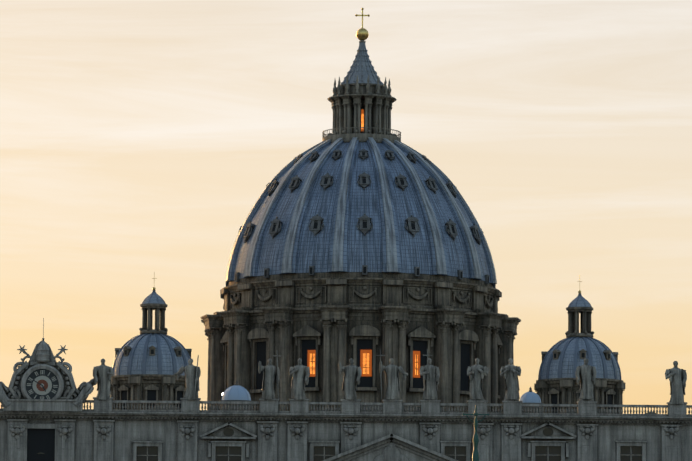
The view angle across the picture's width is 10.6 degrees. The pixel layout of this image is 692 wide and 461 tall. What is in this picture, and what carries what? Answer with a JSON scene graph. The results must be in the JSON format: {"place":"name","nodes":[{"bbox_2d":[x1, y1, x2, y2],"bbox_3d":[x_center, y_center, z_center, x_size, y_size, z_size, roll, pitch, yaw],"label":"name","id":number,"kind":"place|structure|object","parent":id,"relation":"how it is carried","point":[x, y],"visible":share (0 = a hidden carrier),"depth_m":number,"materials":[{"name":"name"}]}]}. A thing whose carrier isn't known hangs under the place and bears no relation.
{"place":"outdoors","nodes":[
{"label":"outdoors","id":0,"kind":"place"},
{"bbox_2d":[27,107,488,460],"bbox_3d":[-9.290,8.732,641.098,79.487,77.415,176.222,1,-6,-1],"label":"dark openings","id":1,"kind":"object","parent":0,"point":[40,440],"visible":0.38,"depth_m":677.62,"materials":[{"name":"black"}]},
{"bbox_2d":[307,109,419,377],"bbox_3d":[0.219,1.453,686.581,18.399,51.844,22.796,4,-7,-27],"label":"window frames","id":2,"kind":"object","parent":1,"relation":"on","point":[361,352],"visible":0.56,"depth_m":677.29,"materials":[{"name":"orange"}]},
{"bbox_2d":[0,0,691,413],"label":"sky","id":3,"kind":"structure","parent":0,"point":[139,138],"materials":[{"name":"beige"}]},
{"bbox_2d":[226,149,495,287],"bbox_3d":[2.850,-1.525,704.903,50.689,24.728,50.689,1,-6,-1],"label":"dormer windows","id":4,"kind":"structure","parent":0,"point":[296,179],"depth_m":688.87,"materials":[{"name":"stone"}]},
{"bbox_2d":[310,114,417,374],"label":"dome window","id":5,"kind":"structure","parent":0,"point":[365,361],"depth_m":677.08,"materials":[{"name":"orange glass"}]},
{"bbox_2d":[136,428,641,460],"bbox_3d":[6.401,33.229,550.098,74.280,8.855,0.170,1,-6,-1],"label":"window pediments","id":6,"kind":"structure","parent":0,"point":[634,453],"depth_m":550.36,"materials":[{"name":"grey stone"}]},
{"bbox_2d":[147,380,656,413],"bbox_3d":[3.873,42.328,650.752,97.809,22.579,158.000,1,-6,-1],"label":"basilica roofs","id":7,"kind":"structure","parent":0,"point":[403,406],"depth_m":582.06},
{"bbox_2d":[462,406,488,460],"bbox_3d":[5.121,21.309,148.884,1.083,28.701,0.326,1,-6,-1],"label":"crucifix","id":8,"kind":"object","parent":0,"point":[475,456],"visible":1,"depth_m":150.26,"materials":[{"name":"teal"}]},
{"bbox_3d":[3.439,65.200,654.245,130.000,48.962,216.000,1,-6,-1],"label":"basilica","id":9,"kind":"object","parent":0,"visible":0},
{"bbox_2d":[111,290,191,409],"bbox_3d":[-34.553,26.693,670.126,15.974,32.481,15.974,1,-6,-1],"label":"dome stonework","id":10,"kind":"object","parent":9,"relation":"on","point":[139,386],"visible":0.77,"depth_m":664.43,"materials":[{"name":"grey stone"}]},
{"bbox_2d":[112,291,190,375],"bbox_3d":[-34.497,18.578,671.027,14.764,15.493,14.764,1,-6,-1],"label":"small dome","id":11,"kind":"structure","parent":10,"relation":"on","point":[165,359],"depth_m":665.34,"materials":[{"name":"grey metal"}]},
{"bbox_2d":[122,350,181,409],"bbox_3d":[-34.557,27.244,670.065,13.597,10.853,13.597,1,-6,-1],"label":"window openings","id":12,"kind":"object","parent":10,"relation":"on","point":[151,395],"visible":0.38,"depth_m":664.46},
{"bbox_2d":[0,397,691,460],"bbox_3d":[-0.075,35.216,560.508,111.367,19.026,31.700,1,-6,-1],"label":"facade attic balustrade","id":13,"kind":"object","parent":9,"relation":"on","point":[190,430],"visible":0.94,"depth_m":549.82,"materials":[{"name":"grey stone"}]},
{"bbox_2d":[0,318,94,410],"bbox_3d":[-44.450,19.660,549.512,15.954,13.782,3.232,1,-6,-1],"label":"clock surround","id":14,"kind":"object","parent":13,"relation":"on","point":[14,396],"visible":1,"depth_m":548.61,"materials":[{"name":"stone"}]},
{"bbox_2d":[26,369,58,398],"bbox_3d":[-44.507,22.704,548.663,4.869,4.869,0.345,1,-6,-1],"label":"clock face","id":15,"kind":"object","parent":14,"relation":"attached to","point":[50,394],"visible":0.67,"depth_m":548.65,"materials":[{"name":"grey stone"}]},
{"bbox_2d":[27,370,57,398],"bbox_3d":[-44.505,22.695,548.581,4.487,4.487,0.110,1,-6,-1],"label":"clock numerals","id":16,"kind":"object","parent":15,"relation":"attached to","point":[45,378],"visible":0.73,"depth_m":548.59,"materials":[{"name":"grey stone"}]},
{"bbox_2d":[36,380,47,390],"bbox_3d":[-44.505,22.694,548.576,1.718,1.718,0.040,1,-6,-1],"label":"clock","id":17,"kind":"object","parent":16,"relation":"attached to","point":[39,387],"visible":0.69,"depth_m":548.55,"materials":[{"name":"brown"}]},
{"bbox_2d":[93,349,686,403],"bbox_3d":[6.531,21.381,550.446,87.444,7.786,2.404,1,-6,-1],"label":"statues","id":18,"kind":"object","parent":13,"relation":"on","point":[103,373],"visible":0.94,"depth_m":550.14,"materials":[{"name":"grey stone"}]},
{"bbox_2d":[200,272,520,411],"bbox_3d":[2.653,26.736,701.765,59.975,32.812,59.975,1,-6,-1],"label":"dome drum","id":19,"kind":"object","parent":9,"relation":"on","point":[335,315],"visible":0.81,"depth_m":679.19,"materials":[{"name":"stone"}]},
{"bbox_2d":[227,140,495,284],"bbox_3d":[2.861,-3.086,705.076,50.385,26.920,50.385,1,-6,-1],"label":"dome","id":20,"kind":"structure","parent":19,"relation":"on","point":[360,249],"depth_m":686.89,"materials":[{"name":"grey metal"}]},
{"bbox_2d":[322,40,400,143],"bbox_3d":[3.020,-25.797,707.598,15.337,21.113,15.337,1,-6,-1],"label":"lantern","id":21,"kind":"object","parent":20,"relation":"on","point":[346,98],"visible":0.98,"depth_m":702.86,"materials":[{"name":"stone"}]},
{"bbox_2d":[355,8,369,39],"bbox_3d":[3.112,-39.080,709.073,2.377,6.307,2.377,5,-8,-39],"label":"cross and orb","id":22,"kind":"object","parent":21,"relation":"on","point":[362,33],"visible":0.96,"depth_m":708.19,"materials":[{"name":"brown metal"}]},
{"bbox_2d":[226,42,496,283],"bbox_3d":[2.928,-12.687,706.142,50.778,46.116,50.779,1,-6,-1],"label":"dome ribs","id":23,"kind":"object","parent":20,"relation":"attached to","point":[362,67],"visible":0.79,"depth_m":690.24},
{"bbox_2d":[221,385,540,402],"bbox_3d":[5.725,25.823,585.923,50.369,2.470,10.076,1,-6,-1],"label":"small white domes","id":24,"kind":"structure","parent":9,"relation":"on","point":[235,392],"depth_m":581.67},
{"bbox_2d":[534,293,624,413],"bbox_3d":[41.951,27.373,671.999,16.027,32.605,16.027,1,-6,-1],"label":"minor dome stonework","id":25,"kind":"object","parent":9,"relation":"on","point":[567,390],"visible":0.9,"depth_m":667.70,"materials":[{"name":"grey stone"}]},
{"bbox_2d":[538,294,621,379],"bbox_3d":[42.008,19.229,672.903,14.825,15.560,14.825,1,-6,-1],"label":"small dome","id":26,"kind":"structure","parent":25,"relation":"on","point":[567,362],"depth_m":667.59,"materials":[{"name":"grey metal"}]},
{"bbox_2d":[552,353,611,412],"bbox_3d":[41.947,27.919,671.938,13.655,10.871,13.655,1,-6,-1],"label":"window openings","id":27,"kind":"object","parent":25,"relation":"on","point":[555,399],"visible":0.33,"depth_m":666.83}
]}

